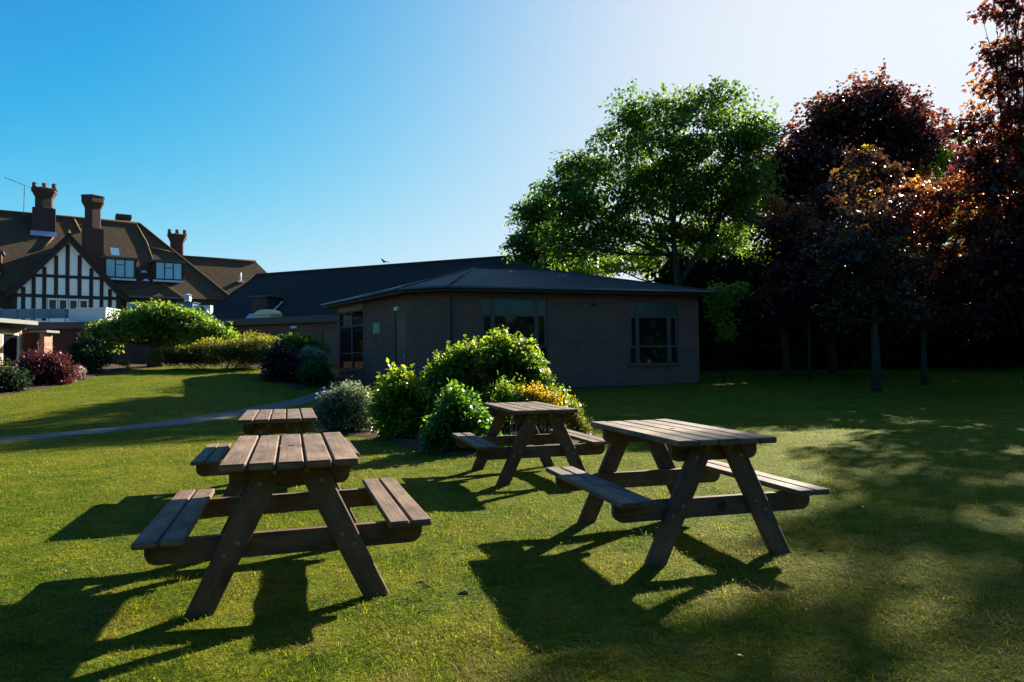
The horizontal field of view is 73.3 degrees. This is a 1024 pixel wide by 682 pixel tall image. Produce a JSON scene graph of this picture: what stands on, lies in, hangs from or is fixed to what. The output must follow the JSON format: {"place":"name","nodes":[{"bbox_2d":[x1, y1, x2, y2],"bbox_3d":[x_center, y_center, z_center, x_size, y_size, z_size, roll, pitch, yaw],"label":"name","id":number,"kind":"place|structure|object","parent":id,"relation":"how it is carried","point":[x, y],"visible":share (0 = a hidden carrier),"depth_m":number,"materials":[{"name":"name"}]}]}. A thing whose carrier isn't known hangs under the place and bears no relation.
{"place":"outdoors","nodes":[
{"label":"outdoors","id":0,"kind":"place"},
{"bbox_2d":[0,364,149,395],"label":"bed soil","id":1,"kind":"structure","parent":0,"point":[113,368],"depth_m":26.55,"materials":[{"name":"brown soil"}]},
{"bbox_2d":[0,356,34,392],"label":"corner bush","id":2,"kind":"object","parent":1,"relation":"on","point":[12,379],"visible":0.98,"depth_m":20.53,"materials":[{"name":"green plant"}]},
{"bbox_2d":[9,342,83,384],"bbox_3d":[-15.584,0.770,22.884,2.441,1.491,1.863,-2,-2,29],"label":"red bush","id":3,"kind":"object","parent":1,"relation":"on","point":[51,368],"visible":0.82,"depth_m":22.55,"materials":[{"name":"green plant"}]},
{"bbox_2d":[74,365,86,379],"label":"flowering plant","id":4,"kind":"object","parent":1,"relation":"on","point":[83,370],"visible":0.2,"depth_m":24.36,"materials":[{"name":"plant"}]},
{"bbox_2d":[63,332,119,372],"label":"evergreen shrub","id":5,"kind":"object","parent":1,"relation":"on","point":[90,354],"visible":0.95,"depth_m":26.78,"materials":[{"name":"green plant"}]},
{"bbox_2d":[115,359,131,368],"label":"plant","id":6,"kind":"object","parent":1,"relation":"on","point":[124,363],"visible":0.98,"depth_m":28.51,"materials":[{"name":"green plant"}]},
{"bbox_2d":[0,380,334,442],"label":"path","id":7,"kind":"structure","parent":0,"point":[308,398],"depth_m":14.86,"materials":[{"name":"concrete"}]},
{"bbox_2d":[0,364,1023,681],"bbox_3d":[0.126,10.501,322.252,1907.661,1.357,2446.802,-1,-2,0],"label":"lawn","id":8,"kind":"structure","parent":0,"point":[218,380],"depth_m":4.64,"materials":[{"name":"green plant"}]},
{"bbox_2d":[0,318,59,365],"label":"red brick annexe","id":9,"kind":"structure","parent":8,"relation":"on","point":[11,331],"depth_m":34.81,"materials":[{"name":"red brick"}]},
{"bbox_2d":[2,332,19,365],"bbox_3d":[-25.068,0.702,34.339,0.070,2.250,1.230,-1,-2,0],"label":"window","id":10,"kind":"structure","parent":9,"relation":"in","point":[10,341],"depth_m":34.41,"materials":[{"name":"white paint"}]},
{"bbox_2d":[0,293,246,363],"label":"flat roofed extension","id":11,"kind":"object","parent":8,"relation":"on","point":[67,334],"visible":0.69,"depth_m":38.83,"materials":[{"name":"brick"}]},
{"bbox_2d":[0,177,266,321],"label":"timber framed house","id":12,"kind":"structure","parent":8,"relation":"on","point":[50,258],"depth_m":50.09,"materials":[{"name":"ceramic"}]},
{"bbox_2d":[47,298,88,308],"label":"window","id":13,"kind":"structure","parent":12,"relation":"in","point":[51,303],"depth_m":47.00,"materials":[{"name":"white paint"}]},
{"bbox_2d":[127,302,142,313],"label":"window","id":14,"kind":"structure","parent":12,"relation":"in","point":[128,303],"depth_m":49.82,"materials":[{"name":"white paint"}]},
{"bbox_2d":[165,363,310,388],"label":"back bed soil","id":15,"kind":"structure","parent":8,"relation":"on","point":[295,384],"depth_m":24.98,"materials":[{"name":"brown soil"}]},
{"bbox_2d":[78,298,240,366],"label":"weeping tree","id":16,"kind":"object","parent":15,"relation":"on","point":[154,324],"visible":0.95,"depth_m":29.42,"materials":[{"name":"green plant"}]},
{"bbox_2d":[138,330,279,368],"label":"juniper","id":17,"kind":"object","parent":15,"relation":"on","point":[242,352],"visible":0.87,"depth_m":28.11,"materials":[{"name":"green plant"}]},
{"bbox_2d":[254,336,305,382],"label":"round bush","id":18,"kind":"object","parent":15,"relation":"on","point":[281,362],"visible":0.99,"depth_m":24.89,"materials":[{"name":"purple plant"}]},
{"bbox_2d":[273,327,334,362],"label":"bush","id":19,"kind":"object","parent":15,"relation":"on","point":[299,341],"visible":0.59,"depth_m":27.38,"materials":[{"name":"green plant"}]},
{"bbox_2d":[293,344,328,364],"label":"variegated shrub","id":20,"kind":"object","parent":15,"relation":"on","point":[308,353],"visible":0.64,"depth_m":26.11,"materials":[{"name":"green plant"}]},
{"bbox_2d":[190,408,359,496],"bbox_3d":[-2.263,1.079,6.681,1.402,0.752,1.414,0,-2,-18],"label":"picnic table","id":21,"kind":"object","parent":8,"relation":"on","point":[206,460],"visible":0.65,"depth_m":6.16,"materials":[{"name":"brown wood"}]},
{"bbox_2d":[131,432,431,617],"bbox_3d":[-1.298,0.990,4.038,1.402,0.752,1.414,0,-2,-18],"label":"picnic table","id":22,"kind":"object","parent":8,"relation":"on","point":[162,538],"visible":0.99,"depth_m":3.55,"materials":[{"name":"brown wood"}]},
{"bbox_2d":[293,357,336,386],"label":"shrub","id":23,"kind":"object","parent":8,"relation":"on","point":[313,371],"visible":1,"depth_m":24.45,"materials":[{"name":"green plant"}]},
{"bbox_2d":[213,223,594,364],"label":"long brick wing","id":24,"kind":"structure","parent":8,"relation":"on","point":[275,303],"depth_m":41.82,"materials":[{"name":"brown brick"}]},
{"bbox_2d":[274,332,308,338],"bbox_3d":[-12.162,0.366,37.868,2.510,1.670,0.170,-1,-2,22],"label":"window","id":25,"kind":"structure","parent":24,"relation":"in","point":[280,334],"depth_m":38.04,"materials":[{"name":"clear glass"}]},
{"bbox_2d":[322,330,335,364],"bbox_3d":[-9.792,0.660,36.942,0.930,2.430,0.080,-1,-2,22],"label":"door","id":26,"kind":"structure","parent":24,"relation":"in","point":[329,337],"depth_m":36.91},
{"bbox_2d":[310,423,591,456],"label":"island bed soil","id":27,"kind":"structure","parent":8,"relation":"on","point":[409,443],"depth_m":10.61,"materials":[{"name":"brown soil"}]},
{"bbox_2d":[313,376,377,431],"bbox_3d":[-2.917,1.157,12.297,1.453,1.073,0.987,-1,-2,0],"label":"variegated shrub","id":28,"kind":"object","parent":27,"relation":"on","point":[339,409],"visible":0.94,"depth_m":12.07,"materials":[{"name":"green plant"}]},
{"bbox_2d":[362,358,441,440],"bbox_3d":[-1.706,0.960,11.141,1.377,1.399,1.078,-1,-2,0],"label":"golden shrub","id":29,"kind":"object","parent":27,"relation":"on","point":[401,406],"visible":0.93,"depth_m":10.93,"materials":[{"name":"green plant"}]},
{"bbox_2d":[418,335,507,411],"bbox_3d":[-0.885,0.767,11.551,1.641,1.752,1.346,-1,-2,0],"label":"tall shrub","id":30,"kind":"object","parent":27,"relation":"on","point":[465,366],"visible":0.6,"depth_m":11.38,"materials":[{"name":"green plant"}]},
{"bbox_2d":[415,378,511,454],"bbox_3d":[-0.592,1.038,9.455,1.476,1.096,0.909,-1,-2,0],"label":"glossy shrub","id":31,"kind":"object","parent":27,"relation":"on","point":[457,412],"visible":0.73,"depth_m":9.29,"materials":[{"name":"green plant"}]},
{"bbox_2d":[485,370,531,434],"bbox_3d":[-0.087,1.024,10.672,0.830,1.148,0.724,-1,-2,0],"label":"leggy shrub","id":32,"kind":"object","parent":27,"relation":"on","point":[504,392],"visible":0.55,"depth_m":10.58,"materials":[{"name":"green plant"}]},
{"bbox_2d":[471,325,562,430],"bbox_3d":[0.062,0.683,12.007,1.685,1.929,1.256,-1,-2,0],"label":"tall shrub","id":33,"kind":"object","parent":27,"relation":"on","point":[526,362],"visible":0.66,"depth_m":11.74,"materials":[{"name":"green plant"}]},
{"bbox_2d":[512,380,567,433],"bbox_3d":[0.382,1.106,10.773,0.988,0.987,0.666,-1,-2,0],"label":"orange shrub","id":34,"kind":"object","parent":27,"relation":"on","point":[542,396],"visible":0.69,"depth_m":10.65,"materials":[{"name":"plant"}]},
{"bbox_2d":[536,381,580,430],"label":"green shrub","id":35,"kind":"object","parent":27,"relation":"on","point":[560,404],"visible":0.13,"depth_m":11.54,"materials":[{"name":"green plant"}]},
{"bbox_2d":[564,395,593,434],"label":"golden conifer","id":36,"kind":"object","parent":27,"relation":"on","point":[576,422],"visible":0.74,"depth_m":10.73,"materials":[{"name":"plant"}]},
{"bbox_2d":[93,443,923,593],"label":"turf clods","id":37,"kind":"object","parent":8,"relation":"on","point":[464,591],"visible":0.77,"depth_m":3.80,"materials":[{"name":"plant"}]},
{"bbox_2d":[320,267,716,387],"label":"brick pavilion","id":38,"kind":"structure","parent":8,"relation":"on","point":[623,332],"depth_m":24.34,"materials":[{"name":"brown brick"}]},
{"bbox_2d":[337,309,363,370],"bbox_3d":[-6.442,-0.001,27.525,0.931,2.390,2.504,0,-2,-17],"label":"window","id":39,"kind":"structure","parent":38,"relation":"in","point":[351,323],"depth_m":27.55,"materials":[{"name":"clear glass"}]},
{"bbox_2d":[373,323,379,332],"bbox_3d":[-5.022,-0.477,25.466,0.016,0.360,0.550,1,-2,-35],"label":"safety sign","id":40,"kind":"object","parent":38,"relation":"attached to","point":[376,327],"visible":1,"depth_m":25.44,"materials":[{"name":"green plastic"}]},
{"bbox_2d":[395,312,405,371],"bbox_3d":[-3.838,0.345,23.875,0.100,2.670,0.870,1,-2,-35],"label":"door","id":41,"kind":"structure","parent":38,"relation":"in","point":[400,318],"depth_m":23.94,"materials":[{"name":"metal"}]},
{"bbox_2d":[481,298,550,369],"bbox_3d":[0.102,-0.227,23.403,2.490,2.470,0.170,0,-2,-17],"label":"window","id":42,"kind":"structure","parent":38,"relation":"in","point":[528,316],"depth_m":23.52,"materials":[{"name":"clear glass"}]},
{"bbox_2d":[629,301,680,365],"bbox_3d":[5.159,-0.269,24.987,2.110,2.350,0.170,0,-2,-17],"label":"window","id":43,"kind":"structure","parent":38,"relation":"in","point":[653,325],"depth_m":25.04,"materials":[{"name":"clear glass"}]},
{"bbox_2d":[337,378,707,388],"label":"wall bed soil","id":44,"kind":"structure","parent":8,"relation":"on","point":[344,380],"depth_m":24.60,"materials":[{"name":"brown soil"}]},
{"bbox_2d":[452,401,608,485],"bbox_3d":[0.165,1.077,7.458,1.402,0.752,1.414,0,-2,-15],"label":"picnic table","id":45,"kind":"object","parent":8,"relation":"on","point":[528,416],"visible":0.99,"depth_m":6.97,"materials":[{"name":"brown wood"}]},
{"bbox_2d":[496,188,609,275],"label":"spreading tree","id":46,"kind":"object","parent":8,"relation":"on","point":[529,215],"visible":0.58,"depth_m":34.96,"materials":[{"name":"green plant"}]},
{"bbox_2d":[527,75,791,285],"bbox_3d":[6.992,-5.570,32.757,12.594,14.380,6.790,-1,-2,0],"label":"tall tree","id":47,"kind":"object","parent":8,"relation":"on","point":[691,188],"visible":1,"depth_m":32.14,"materials":[{"name":"green plant"}]},
{"bbox_2d":[568,160,797,281],"bbox_3d":[9.607,-4.070,37.910,13.411,11.622,7.154,-1,-2,0],"label":"background tree","id":48,"kind":"object","parent":8,"relation":"on","point":[733,242],"visible":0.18,"depth_m":37.25,"materials":[{"name":"green plant"}]},
{"bbox_2d":[546,419,829,567],"bbox_3d":[1.114,0.979,4.756,1.402,0.752,1.414,0,-2,-15],"label":"picnic table","id":49,"kind":"object","parent":8,"relation":"on","point":[698,450],"visible":1,"depth_m":4.27,"materials":[{"name":"brown wood"}]},
{"bbox_2d":[702,278,754,381],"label":"tree","id":50,"kind":"object","parent":8,"relation":"on","point":[721,294],"visible":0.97,"depth_m":25.83,"materials":[{"name":"green plant"}]},
{"bbox_2d":[742,194,840,376],"bbox_3d":[11.569,-2.242,28.276,5.200,7.715,3.553,0,-2,-30],"label":"copper maple","id":51,"kind":"object","parent":8,"relation":"on","point":[777,226],"visible":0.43,"depth_m":27.95,"materials":[{"name":"purple plant"}]},
{"bbox_2d":[768,218,867,380],"bbox_3d":[11.352,-1.489,25.519,3.294,6.238,2.356,-2,-2,42],"label":"young maple","id":52,"kind":"object","parent":8,"relation":"on","point":[803,297],"visible":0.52,"depth_m":25.55,"materials":[{"name":"purple plant"}]},
{"bbox_2d":[787,180,905,373],"bbox_3d":[14.474,-2.649,30.129,5.222,8.396,5.387,-1,-2,0],"label":"copper maple","id":53,"kind":"object","parent":8,"relation":"on","point":[822,191],"visible":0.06,"depth_m":29.61,"materials":[{"name":"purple plant"}]},
{"bbox_2d":[749,58,965,243],"bbox_3d":[18.436,-6.873,37.645,11.908,17.006,6.996,-1,-2,0],"label":"copper maple","id":54,"kind":"object","parent":8,"relation":"on","point":[899,132],"visible":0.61,"depth_m":36.35,"materials":[{"name":"purple plant"}]},
{"bbox_2d":[797,144,936,391],"bbox_3d":[11.020,-2.236,21.081,4.238,7.851,3.272,1,-2,-39],"label":"young maple","id":55,"kind":"object","parent":8,"relation":"on","point":[858,255],"visible":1,"depth_m":21.04,"materials":[{"name":"brown plant"}]},
{"bbox_2d":[822,197,951,376],"bbox_3d":[14.707,-2.090,26.543,6.100,7.258,3.714,0,-2,-18],"label":"copper maple","id":56,"kind":"object","parent":8,"relation":"on","point":[861,330],"visible":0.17,"depth_m":26.14,"materials":[{"name":"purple plant"}]},
{"bbox_2d":[885,137,984,250],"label":"background tree","id":57,"kind":"object","parent":8,"relation":"on","point":[942,170],"visible":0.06,"depth_m":35.74,"materials":[{"name":"green plant"}]},
{"bbox_2d":[870,170,1023,384],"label":"young maple","id":58,"kind":"object","parent":8,"relation":"on","point":[958,321],"visible":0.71,"depth_m":23.23,"materials":[{"name":"red plant"}]},
{"bbox_2d":[925,124,1023,352],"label":"copper maple","id":59,"kind":"object","parent":8,"relation":"on","point":[1012,341],"visible":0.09,"depth_m":30.49,"materials":[{"name":"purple plant"}]},
{"bbox_2d":[936,0,1023,383],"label":"copper maple","id":60,"kind":"object","parent":8,"relation":"on","point":[990,174],"visible":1,"depth_m":21.78,"materials":[{"name":"red plant"}]},
{"bbox_2d":[0,0,1023,282],"label":"sky","id":61,"kind":"structure","parent":0,"point":[281,135],"materials":[{"name":"blue"}]}
]}

